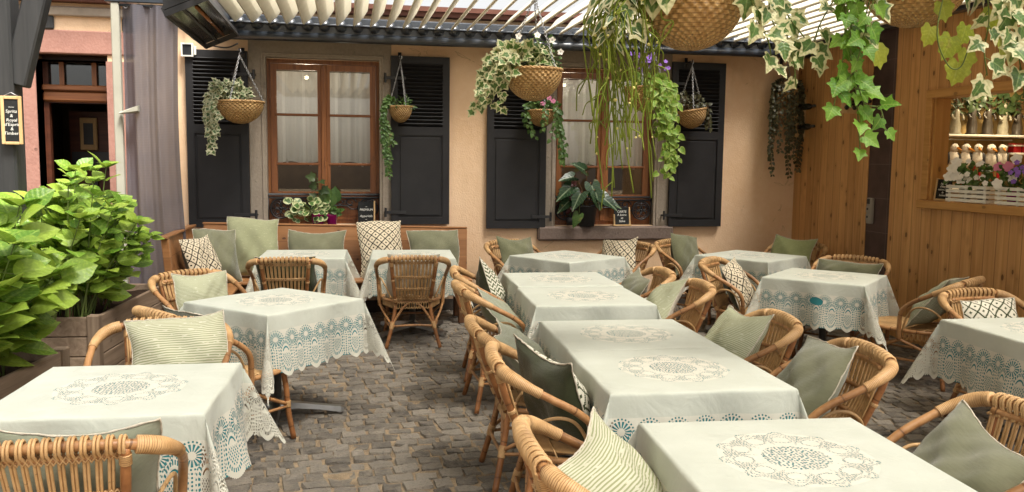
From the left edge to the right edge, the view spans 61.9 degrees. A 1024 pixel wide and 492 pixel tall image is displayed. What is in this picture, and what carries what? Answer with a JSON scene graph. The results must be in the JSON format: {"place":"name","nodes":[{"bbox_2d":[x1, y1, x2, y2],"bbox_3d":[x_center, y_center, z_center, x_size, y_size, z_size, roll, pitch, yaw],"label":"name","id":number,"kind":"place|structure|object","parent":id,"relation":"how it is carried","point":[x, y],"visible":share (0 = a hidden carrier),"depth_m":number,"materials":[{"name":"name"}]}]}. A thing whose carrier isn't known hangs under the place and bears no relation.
{"place":"outdoors","nodes":[
{"label":"outdoors","id":0,"kind":"place"},
{"bbox_2d":[19,0,798,312],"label":"plaster house","id":1,"kind":"structure","parent":0,"point":[488,174],"depth_m":9.32,"materials":[{"name":"beige paint"}]},
{"bbox_2d":[42,56,110,205],"bbox_3d":[-4.646,-0.818,9.716,1.418,2.900,1.960,0,6,-11],"label":"doorway","id":2,"kind":"structure","parent":1,"relation":"in","point":[74,94],"depth_m":9.61,"materials":[{"name":"red wood"}]},
{"bbox_2d":[283,172,330,223],"bbox_3d":[-2.160,-0.500,8.990,0.465,0.577,0.249,-3,7,-33],"label":"potted plant","id":3,"kind":"object","parent":1,"relation":"on","point":[315,206],"visible":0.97,"depth_m":9.01,"materials":[{"name":"green plant"}]},
{"bbox_2d":[266,58,378,223],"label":"window","id":4,"kind":"structure","parent":1,"relation":"in","point":[323,115],"depth_m":9.21,"materials":[{"name":"red wood"}]},
{"bbox_2d":[556,162,620,227],"bbox_3d":[0.855,-0.574,9.606,0.770,0.749,0.312,0,6,-11],"label":"alocasia","id":5,"kind":"object","parent":1,"relation":"on","point":[584,215],"visible":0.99,"depth_m":9.54,"materials":[{"name":"green plant"}]},
{"bbox_2d":[555,68,652,224],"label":"window","id":6,"kind":"structure","parent":1,"relation":"in","point":[575,124],"depth_m":9.81,"materials":[{"name":"red wood"}]},
{"bbox_2d":[334,0,586,12],"label":"sky","id":7,"kind":"structure","parent":0,"point":[481,4],"materials":[{"name":"white"}]},
{"bbox_2d":[201,305,1023,491],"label":"cobblestone paving","id":8,"kind":"structure","parent":0,"point":[406,462],"depth_m":5.48,"materials":[{"name":"grey stone"}]},
{"bbox_2d":[0,0,51,222],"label":"timber post","id":9,"kind":"object","parent":8,"relation":"on","point":[22,28],"visible":0.56,"depth_m":5.90,"materials":[{"name":"grey wood"}]},
{"bbox_2d":[0,92,23,144],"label":"hanging chalkboard","id":10,"kind":"object","parent":9,"relation":"hanging from","point":[11,120],"visible":1,"depth_m":5.88,"materials":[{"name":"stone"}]},
{"bbox_2d":[0,347,69,399],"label":"planter box","id":11,"kind":"object","parent":8,"relation":"on","point":[13,379],"visible":0.31,"depth_m":4.92,"materials":[{"name":"brown wood"}]},
{"bbox_2d":[0,188,97,375],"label":"hydrangea","id":12,"kind":"object","parent":11,"relation":"on","point":[32,297],"visible":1,"depth_m":4.71,"materials":[{"name":"green plant"}]},
{"bbox_2d":[0,434,187,491],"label":"rattan armchair","id":13,"kind":"object","parent":8,"relation":"on","point":[25,456],"visible":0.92,"depth_m":2.50,"materials":[{"name":"wicker"}]},
{"bbox_2d":[0,417,162,491],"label":"cushion","id":14,"kind":"object","parent":13,"relation":"on","point":[145,471],"visible":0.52,"depth_m":2.61,"materials":[{"name":"green fabric"}]},
{"bbox_2d":[41,283,166,365],"bbox_3d":[-3.214,0.675,6.641,0.600,0.567,1.686,0,6,-6],"label":"planter box","id":15,"kind":"object","parent":8,"relation":"on","point":[75,335],"visible":0.35,"depth_m":5.99,"materials":[{"name":"brown wood"}]},
{"bbox_2d":[12,151,163,319],"bbox_3d":[-3.179,-0.087,6.254,1.173,1.223,1.567,0,6,-11],"label":"hydrangea","id":16,"kind":"object","parent":15,"relation":"on","point":[90,222],"visible":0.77,"depth_m":5.98,"materials":[{"name":"green plant"}]},
{"bbox_2d":[83,316,233,473],"bbox_3d":[-1.699,0.814,4.075,0.680,0.842,0.766,-1,6,-12],"label":"rattan armchair","id":17,"kind":"object","parent":8,"relation":"on","point":[103,333],"visible":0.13,"depth_m":4.27,"materials":[{"name":"wicker"}]},
{"bbox_2d":[124,309,227,364],"bbox_3d":[-1.634,0.525,4.168,0.476,0.392,0.189,-6,-17,-14],"label":"cushion","id":18,"kind":"object","parent":17,"relation":"on","point":[195,340],"visible":0.59,"depth_m":4.13,"materials":[{"name":"green fabric"}]},
{"bbox_2d":[147,268,271,389],"bbox_3d":[-2.117,0.614,6.046,0.766,0.842,0.680,5,7,37],"label":"rattan armchair","id":19,"kind":"object","parent":8,"relation":"on","point":[163,279],"visible":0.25,"depth_m":6.08,"materials":[{"name":"wicker"}]},
{"bbox_2d":[171,270,227,310],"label":"cushion","id":20,"kind":"object","parent":19,"relation":"on","point":[198,287],"visible":0.52,"depth_m":6.01,"materials":[{"name":"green fabric"}]},
{"bbox_2d":[131,305,295,438],"bbox_3d":[-1.708,0.732,4.898,0.680,0.842,0.766,6,7,41],"label":"rattan armchair","id":21,"kind":"object","parent":8,"relation":"on","point":[140,311],"visible":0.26,"depth_m":4.76,"materials":[{"name":"wicker"}]},
{"bbox_2d":[245,256,326,293],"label":"rattan armchair","id":22,"kind":"object","parent":8,"relation":"on","point":[261,262],"visible":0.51,"depth_m":7.17,"materials":[{"name":"wicker"}]},
{"bbox_2d":[254,256,317,291],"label":"cushion","id":23,"kind":"object","parent":22,"relation":"on","point":[313,281],"visible":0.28,"depth_m":7.29,"materials":[{"name":"green fabric"}]},
{"bbox_2d":[244,373,343,433],"bbox_3d":[-1.514,0.724,5.484,0.730,0.735,0.730,4,7,34],"label":"cafe table","id":24,"kind":"object","parent":8,"relation":"on","point":[278,393],"visible":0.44,"depth_m":5.50,"materials":[{"name":"metal"}]},
{"bbox_2d":[179,288,393,404],"bbox_3d":[-1.548,0.584,5.455,1.184,0.484,1.150,4,7,34],"label":"tablecloth","id":25,"kind":"object","parent":24,"relation":"on","point":[301,330],"visible":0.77,"depth_m":5.20,"materials":[{"name":"white fabric"}]},
{"bbox_2d":[161,222,471,322],"bbox_3d":[-1.746,0.317,8.243,2.845,0.998,1.565,0,6,-11],"label":"wooden bench","id":26,"kind":"object","parent":8,"relation":"on","point":[172,253],"visible":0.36,"depth_m":8.83,"materials":[{"name":"orange wood"}]},
{"bbox_2d":[179,234,221,274],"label":"cushion","id":27,"kind":"object","parent":26,"relation":"on","point":[200,253],"visible":0.55,"depth_m":7.65,"materials":[{"name":"fabric"}]},
{"bbox_2d":[192,228,242,281],"bbox_3d":[-2.812,0.095,8.148,0.213,0.537,0.497,-12,-6,34],"label":"cushion","id":28,"kind":"object","parent":26,"relation":"on","point":[223,243],"visible":0.52,"depth_m":8.14,"materials":[{"name":"green fabric"}]},
{"bbox_2d":[227,216,278,275],"bbox_3d":[-2.611,0.024,8.584,0.517,0.631,0.203,2,-5,-11],"label":"cushion","id":29,"kind":"object","parent":26,"relation":"on","point":[257,237],"visible":0.54,"depth_m":8.53,"materials":[{"name":"green fabric"}]},
{"bbox_2d":[288,229,345,249],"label":"cushion","id":30,"kind":"object","parent":26,"relation":"on","point":[297,240],"visible":0.51,"depth_m":8.69,"materials":[{"name":"green fabric"}]},
{"bbox_2d":[356,220,402,276],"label":"cushion","id":31,"kind":"object","parent":26,"relation":"on","point":[379,235],"visible":0.66,"depth_m":8.76,"materials":[{"name":"beige fabric"}]},
{"bbox_2d":[406,230,459,265],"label":"cushion","id":32,"kind":"object","parent":26,"relation":"on","point":[431,240],"visible":0.59,"depth_m":8.92,"materials":[{"name":"green fabric"}]},
{"bbox_2d":[374,255,450,348],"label":"rattan armchair","id":33,"kind":"object","parent":8,"relation":"on","point":[418,299],"visible":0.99,"depth_m":7.49,"materials":[{"name":"wicker"}]},
{"bbox_2d":[386,254,439,296],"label":"cushion","id":34,"kind":"object","parent":33,"relation":"on","point":[388,283],"visible":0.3,"depth_m":7.52,"materials":[{"name":"beige fabric"}]},
{"bbox_2d":[379,303,446,336],"bbox_3d":[-0.964,0.456,8.256,0.730,0.735,0.730,0,6,-8],"label":"cafe table","id":35,"kind":"object","parent":8,"relation":"on","point":[412,319],"visible":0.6,"depth_m":8.22,"materials":[{"name":"metal"}]},
{"bbox_2d":[358,250,473,307],"bbox_3d":[-0.957,0.312,8.269,1.106,0.484,1.156,0,6,-8],"label":"tablecloth","id":36,"kind":"object","parent":35,"relation":"on","point":[366,290],"visible":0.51,"depth_m":7.87,"materials":[{"name":"white fabric"}]},
{"bbox_2d":[451,280,525,413],"bbox_3d":[-0.025,0.658,5.835,0.766,0.842,0.680,-1,6,-13],"label":"rattan armchair","id":37,"kind":"object","parent":8,"relation":"on","point":[465,294],"visible":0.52,"depth_m":5.60,"materials":[{"name":"wicker"}]},
{"bbox_2d":[477,287,520,334],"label":"cushion","id":38,"kind":"object","parent":37,"relation":"on","point":[490,316],"visible":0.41,"depth_m":5.64,"materials":[{"name":"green fabric"}]},
{"bbox_2d":[449,265,537,381],"bbox_3d":[-0.101,0.582,6.593,0.766,0.842,0.680,0,6,-5],"label":"rattan armchair","id":39,"kind":"object","parent":8,"relation":"on","point":[456,272],"visible":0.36,"depth_m":6.40,"materials":[{"name":"wicker"}]},
{"bbox_2d":[476,256,505,300],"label":"cushion","id":40,"kind":"object","parent":39,"relation":"on","point":[487,279],"visible":0.6,"depth_m":6.41,"materials":[{"name":"fabric"}]},
{"bbox_2d":[464,314,566,491],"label":"rattan armchair","id":41,"kind":"object","parent":8,"relation":"on","point":[480,338],"visible":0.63,"depth_m":4.29,"materials":[{"name":"wicker"}]},
{"bbox_2d":[493,319,545,375],"bbox_3d":[0.060,0.589,4.445,0.218,0.456,0.495,-41,4,4],"label":"cushion","id":42,"kind":"object","parent":41,"relation":"on","point":[505,335],"visible":0.36,"depth_m":4.39,"materials":[{"name":"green fabric"}]},
{"bbox_2d":[104,0,991,282],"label":"pergola","id":43,"kind":"object","parent":8,"relation":"on","point":[248,18],"visible":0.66,"depth_m":8.52,"materials":[{"name":"white metal"}]},
{"bbox_2d":[119,3,185,283],"bbox_3d":[-3.193,-0.737,7.844,0.680,2.900,0.161,0,6,-11],"label":"voile curtain","id":44,"kind":"object","parent":43,"relation":"hanging from","point":[150,47],"visible":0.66,"depth_m":7.79,"materials":[{"name":"grey fabric"}]},
{"bbox_2d":[161,0,238,48],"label":"patio heater","id":45,"kind":"object","parent":43,"relation":"hanging from","point":[202,23],"visible":1,"depth_m":7.13,"materials":[{"name":"black metal"}]},
{"bbox_2d":[202,48,264,155],"bbox_3d":[-2.765,-1.451,8.493,0.594,1.107,0.511,-4,7,-40],"label":"hanging basket","id":46,"kind":"object","parent":43,"relation":"hanging from","point":[236,104],"visible":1,"depth_m":8.38,"materials":[{"name":"wicker"}]},
{"bbox_2d":[379,52,417,179],"bbox_3d":[-1.179,-1.369,8.975,0.301,1.349,0.368,4,6,28],"label":"hanging basket","id":47,"kind":"object","parent":43,"relation":"hanging from","point":[399,113],"visible":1,"depth_m":8.92,"materials":[{"name":"wicker"}]},
{"bbox_2d":[467,0,563,116],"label":"hanging basket","id":48,"kind":"object","parent":43,"relation":"hanging from","point":[537,76],"visible":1,"depth_m":6.43,"materials":[{"name":"wicker"}]},
{"bbox_2d":[521,96,568,166],"bbox_3d":[0.350,-1.465,9.224,0.458,1.214,0.391,3,6,26],"label":"hanging basket","id":49,"kind":"object","parent":43,"relation":"hanging from","point":[541,115],"visible":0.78,"depth_m":9.16,"materials":[{"name":"wicker"}]},
{"bbox_2d":[625,41,684,180],"bbox_3d":[1.399,-1.419,8.477,0.583,1.537,0.527,0,6,-11],"label":"hanging basket","id":50,"kind":"object","parent":43,"relation":"hanging from","point":[665,102],"visible":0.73,"depth_m":8.35,"materials":[{"name":"wicker"}]},
{"bbox_2d":[673,58,712,132],"bbox_3d":[2.010,-1.691,9.534,0.487,0.848,0.365,0,6,-11],"label":"hanging basket","id":51,"kind":"object","parent":43,"relation":"hanging from","point":[690,117],"visible":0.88,"depth_m":9.47,"materials":[{"name":"wicker"}]},
{"bbox_2d":[576,0,832,209],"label":"hanging basket","id":52,"kind":"object","parent":43,"relation":"hanging from","point":[688,25],"visible":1,"depth_m":3.51,"materials":[{"name":"wicker"}]},
{"bbox_2d":[767,58,805,178],"bbox_3d":[3.150,-1.492,9.847,0.451,1.430,0.304,0,6,-11],"label":"hanging basket","id":53,"kind":"object","parent":43,"relation":"hanging from","point":[779,94],"visible":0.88,"depth_m":9.77,"materials":[{"name":"wicker"}]},
{"bbox_2d":[799,0,1023,161],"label":"hanging basket","id":54,"kind":"object","parent":43,"relation":"hanging from","point":[1002,18],"visible":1,"depth_m":3.48,"materials":[{"name":"wicker"}]},
{"bbox_2d":[485,341,612,491],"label":"rattan armchair","id":55,"kind":"object","parent":8,"relation":"on","point":[506,376],"visible":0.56,"depth_m":3.55,"materials":[{"name":"wicker"}]},
{"bbox_2d":[513,334,590,444],"bbox_3d":[0.182,0.660,3.760,0.183,0.477,0.495,-22,19,-24],"label":"cushion","id":56,"kind":"object","parent":55,"relation":"on","point":[561,381],"visible":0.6,"depth_m":3.61,"materials":[{"name":"fabric"}]},
{"bbox_2d":[512,414,589,491],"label":"rattan armchair","id":57,"kind":"object","parent":8,"relation":"on","point":[545,474],"visible":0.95,"depth_m":2.47,"materials":[{"name":"wicker"}]},
{"bbox_2d":[558,406,662,491],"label":"cushion","id":58,"kind":"object","parent":57,"relation":"on","point":[604,458],"visible":0.92,"depth_m":2.54,"materials":[{"name":"green fabric"}]},
{"bbox_2d":[596,240,656,276],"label":"rattan armchair","id":59,"kind":"object","parent":8,"relation":"on","point":[649,249],"visible":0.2,"depth_m":8.74,"materials":[{"name":"wicker"}]},
{"bbox_2d":[602,237,637,277],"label":"cushion","id":60,"kind":"object","parent":59,"relation":"on","point":[626,249],"visible":0.55,"depth_m":8.64,"materials":[{"name":"fabric"}]},
{"bbox_2d":[665,278,716,332],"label":"rattan armchair","id":61,"kind":"object","parent":8,"relation":"on","point":[693,318],"visible":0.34,"depth_m":5.85,"materials":[{"name":"wicker"}]},
{"bbox_2d":[646,277,689,318],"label":"cushion","id":62,"kind":"object","parent":61,"relation":"on","point":[664,298],"visible":0.42,"depth_m":5.79,"materials":[{"name":"green fabric"}]},
{"bbox_2d":[653,238,732,324],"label":"rattan armchair","id":63,"kind":"object","parent":8,"relation":"on","point":[666,259],"visible":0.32,"depth_m":9.05,"materials":[{"name":"wicker"}]},
{"bbox_2d":[671,233,698,274],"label":"cushion","id":64,"kind":"object","parent":63,"relation":"on","point":[684,250],"visible":0.69,"depth_m":8.94,"materials":[{"name":"green fabric"}]},
{"bbox_2d":[705,324,774,329],"bbox_3d":[2.354,0.473,8.462,0.730,0.735,0.730,6,8,45],"label":"cafe table","id":65,"kind":"object","parent":8,"relation":"on","point":[707,327],"visible":0.08,"depth_m":8.47,"materials":[{"name":"metal"}]},
{"bbox_2d":[679,250,810,298],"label":"tablecloth","id":66,"kind":"object","parent":65,"relation":"on","point":[758,266],"visible":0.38,"depth_m":8.24,"materials":[{"name":"white fabric"}]},
{"bbox_2d":[698,256,795,356],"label":"rattan armchair","id":67,"kind":"object","parent":8,"relation":"on","point":[720,301],"visible":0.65,"depth_m":7.33,"materials":[{"name":"wicker"}]},
{"bbox_2d":[721,257,753,310],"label":"cushion","id":68,"kind":"object","parent":67,"relation":"on","point":[734,273],"visible":0.8,"depth_m":7.18,"materials":[{"name":"fabric"}]},
{"bbox_2d":[744,308,803,373],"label":"rattan armchair","id":69,"kind":"object","parent":8,"relation":"on","point":[773,354],"visible":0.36,"depth_m":4.62,"materials":[{"name":"wicker"}]},
{"bbox_2d":[704,305,773,362],"bbox_3d":[1.189,0.536,4.685,0.254,0.459,0.498,36,-6,-12],"label":"cushion","id":70,"kind":"object","parent":69,"relation":"on","point":[734,331],"visible":0.53,"depth_m":4.51,"materials":[{"name":"green fabric"}]},
{"bbox_2d":[756,242,827,302],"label":"rattan armchair","id":71,"kind":"object","parent":8,"relation":"on","point":[819,246],"visible":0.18,"depth_m":9.02,"materials":[{"name":"wicker"}]},
{"bbox_2d":[771,234,817,263],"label":"cushion","id":72,"kind":"object","parent":71,"relation":"on","point":[783,245],"visible":0.44,"depth_m":8.97,"materials":[{"name":"green fabric"}]},
{"bbox_2d":[788,328,865,377],"bbox_3d":[2.540,0.623,6.969,0.730,0.735,0.730,5,7,35],"label":"cafe table","id":73,"kind":"object","parent":8,"relation":"on","point":[822,334],"visible":0.05,"depth_m":6.95,"materials":[{"name":"metal"}]},
{"bbox_2d":[745,268,899,350],"bbox_3d":[2.557,0.483,6.938,1.175,0.483,1.129,5,7,35],"label":"tablecloth","id":74,"kind":"object","parent":73,"relation":"on","point":[829,301],"visible":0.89,"depth_m":6.64,"materials":[{"name":"white fabric"}]},
{"bbox_2d":[770,337,898,425],"bbox_3d":[1.289,0.863,3.917,0.766,0.842,0.680,1,6,-1],"label":"rattan armchair","id":75,"kind":"object","parent":8,"relation":"on","point":[878,373],"visible":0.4,"depth_m":3.79,"materials":[{"name":"wicker"}]},
{"bbox_2d":[776,335,858,418],"bbox_3d":[1.346,0.644,3.900,0.198,0.494,0.516,30,-4,-4],"label":"cushion","id":76,"kind":"object","parent":75,"relation":"on","point":[814,372],"visible":0.51,"depth_m":3.74,"materials":[{"name":"green fabric"}]},
{"bbox_2d":[797,254,890,363],"bbox_3d":[2.898,0.525,7.510,0.680,0.842,0.766,5,7,39],"label":"rattan armchair","id":77,"kind":"object","parent":8,"relation":"on","point":[862,259],"visible":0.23,"depth_m":7.61,"materials":[{"name":"wicker"}]},
{"bbox_2d":[815,258,883,274],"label":"cushion","id":78,"kind":"object","parent":77,"relation":"on","point":[831,265],"visible":0.37,"depth_m":7.51,"materials":[{"name":"green fabric"}]},
{"bbox_2d":[858,276,985,391],"bbox_3d":[3.157,0.621,6.573,0.680,0.842,0.766,-5,8,-44],"label":"rattan armchair","id":79,"kind":"object","parent":8,"relation":"on","point":[898,323],"visible":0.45,"depth_m":6.40,"materials":[{"name":"wicker"}]},
{"bbox_2d":[905,276,969,326],"bbox_3d":[3.230,0.423,6.481,0.475,0.488,0.205,-2,42,-46],"label":"cushion","id":80,"kind":"object","parent":79,"relation":"on","point":[920,316],"visible":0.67,"depth_m":6.36,"materials":[{"name":"green fabric"}]},
{"bbox_2d":[886,391,1023,491],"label":"rattan armchair","id":81,"kind":"object","parent":8,"relation":"on","point":[999,403],"visible":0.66,"depth_m":3.10,"materials":[{"name":"wicker"}]},
{"bbox_2d":[912,399,1023,491],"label":"cushion","id":82,"kind":"object","parent":81,"relation":"on","point":[959,442],"visible":0.69,"depth_m":2.85,"materials":[{"name":"green fabric"}]},
{"bbox_2d":[937,287,1023,416],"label":"rattan armchair","id":83,"kind":"object","parent":8,"relation":"on","point":[948,300],"visible":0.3,"depth_m":5.68,"materials":[{"name":"wicker"}]},
{"bbox_2d":[960,297,1017,318],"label":"cushion","id":84,"kind":"object","parent":83,"relation":"on","point":[996,308],"visible":0.41,"depth_m":5.53,"materials":[{"name":"beige fabric"}]},
{"bbox_2d":[999,442,1022,451],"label":"cafe table","id":85,"kind":"object","parent":8,"relation":"on","point":[1006,443],"visible":0.16,"depth_m":4.85,"materials":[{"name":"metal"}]},
{"bbox_2d":[901,317,1023,411],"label":"tablecloth","id":86,"kind":"object","parent":85,"relation":"on","point":[977,354],"visible":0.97,"depth_m":4.77,"materials":[{"name":"white fabric"}]},
{"bbox_3d":[0.870,1.031,2.663,0.730,0.735,0.730,0,6,-7],"label":"cafe table","id":87,"kind":"object","parent":8,"relation":"on","visible":0},
{"bbox_2d":[628,418,976,491],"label":"tablecloth","id":88,"kind":"object","parent":87,"relation":"on","point":[820,455],"visible":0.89,"depth_m":2.62,"materials":[{"name":"white fabric"}]},
{"bbox_3d":[0.704,0.917,3.798,0.730,0.735,0.730,0,6,-9],"label":"cafe table","id":89,"kind":"object","parent":8,"relation":"on","visible":0},
{"bbox_2d":[566,347,807,442],"bbox_3d":[0.702,0.784,3.688,1.075,0.484,0.973,0,6,-9],"label":"tablecloth","id":90,"kind":"object","parent":89,"relation":"on","point":[628,391],"visible":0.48,"depth_m":3.44,"materials":[{"name":"white fabric"}]},
{"bbox_3d":[0.597,0.841,4.545,0.730,0.735,0.730,0,6,-8],"label":"cafe table","id":91,"kind":"object","parent":8,"relation":"on","visible":0},
{"bbox_2d":[531,319,722,362],"bbox_3d":[0.562,0.692,4.598,1.144,0.482,0.927,0,6,-8],"label":"tablecloth","id":92,"kind":"object","parent":91,"relation":"on","point":[556,341],"visible":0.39,"depth_m":4.47,"materials":[{"name":"white fabric"}]},
{"bbox_3d":[0.474,0.715,5.804,0.730,0.735,0.730,0,6,-8],"label":"cafe table","id":93,"kind":"object","parent":8,"relation":"on","visible":0},
{"bbox_2d":[514,287,661,338],"bbox_3d":[0.491,0.583,5.699,1.094,0.483,1.019,0,6,-8],"label":"tablecloth","id":94,"kind":"object","parent":93,"relation":"on","point":[534,307],"visible":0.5,"depth_m":5.45,"materials":[{"name":"white fabric"}]},
{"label":"cafe table","id":95,"kind":"object","parent":8,"relation":"on","visible":0},
{"bbox_2d":[499,272,622,312],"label":"tablecloth","id":96,"kind":"object","parent":95,"relation":"on","point":[511,283],"visible":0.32,"depth_m":6.50,"materials":[{"name":"white fabric"}]},
{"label":"cafe table","id":97,"kind":"object","parent":8,"relation":"on","visible":0},
{"bbox_2d":[497,250,646,298],"bbox_3d":[0.534,0.335,8.203,1.174,0.482,1.152,-5,8,-43],"label":"tablecloth","id":98,"kind":"object","parent":97,"relation":"on","point":[613,268],"visible":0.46,"depth_m":8.04,"materials":[{"name":"white fabric"}]},
{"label":"cafe table","id":99,"kind":"object","parent":8,"relation":"on","visible":0},
{"bbox_2d":[246,250,365,303],"bbox_3d":[-1.980,0.310,8.109,1.207,0.471,1.137,0,6,-9],"label":"tablecloth","id":100,"kind":"object","parent":99,"relation":"on","point":[338,263],"visible":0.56,"depth_m":7.80,"materials":[{"name":"white fabric"}]},
{"bbox_2d":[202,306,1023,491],"bbox_3d":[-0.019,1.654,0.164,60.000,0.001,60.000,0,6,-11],"label":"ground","id":101,"kind":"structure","parent":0,"point":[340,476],"depth_m":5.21,"materials":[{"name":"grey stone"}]},
{"bbox_2d":[791,6,1023,348],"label":"wooden kiosk","id":102,"kind":"object","parent":101,"relation":"on","point":[918,238],"visible":0.6,"depth_m":8.14,"materials":[{"name":"brown wood"}]},
{"bbox_2d":[945,184,1002,203],"bbox_3d":[3.945,-0.444,7.293,0.168,0.150,0.481,0,6,-11],"label":"flower crate","id":103,"kind":"object","parent":102,"relation":"on","point":[974,193],"visible":0.71,"depth_m":7.22,"materials":[{"name":"white paint"}]},
{"bbox_2d":[958,159,1000,199],"bbox_3d":[3.959,-0.559,7.173,0.279,0.349,0.320,0,6,-11],"label":"flowering plant","id":104,"kind":"object","parent":103,"relation":"in","point":[985,176],"visible":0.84,"depth_m":7.16,"materials":[{"name":"green plant"}]},
{"bbox_2d":[993,93,1018,134],"bbox_3d":[5.319,-1.434,9.200,0.313,0.482,0.128,0,6,-11],"label":"figurine","id":105,"kind":"object","parent":102,"relation":"on","point":[1005,109],"visible":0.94,"depth_m":9.17,"materials":[{"name":"ceramic"}]},
{"bbox_2d":[994,187,1023,205],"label":"flower crate","id":106,"kind":"object","parent":102,"relation":"on","point":[1017,198],"visible":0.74,"depth_m":6.79,"materials":[{"name":"white paint"}]},
{"bbox_2d":[991,153,1023,201],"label":"flowering plant","id":107,"kind":"object","parent":106,"relation":"in","point":[1007,166],"visible":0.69,"depth_m":6.83,"materials":[{"name":"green plant"}]},
{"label":"cafe table","id":108,"kind":"object","parent":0,"visible":0},
{"bbox_2d":[0,363,289,491],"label":"tablecloth","id":109,"kind":"object","parent":108,"relation":"on","point":[194,407],"visible":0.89,"depth_m":3.23,"materials":[{"name":"white fabric"}]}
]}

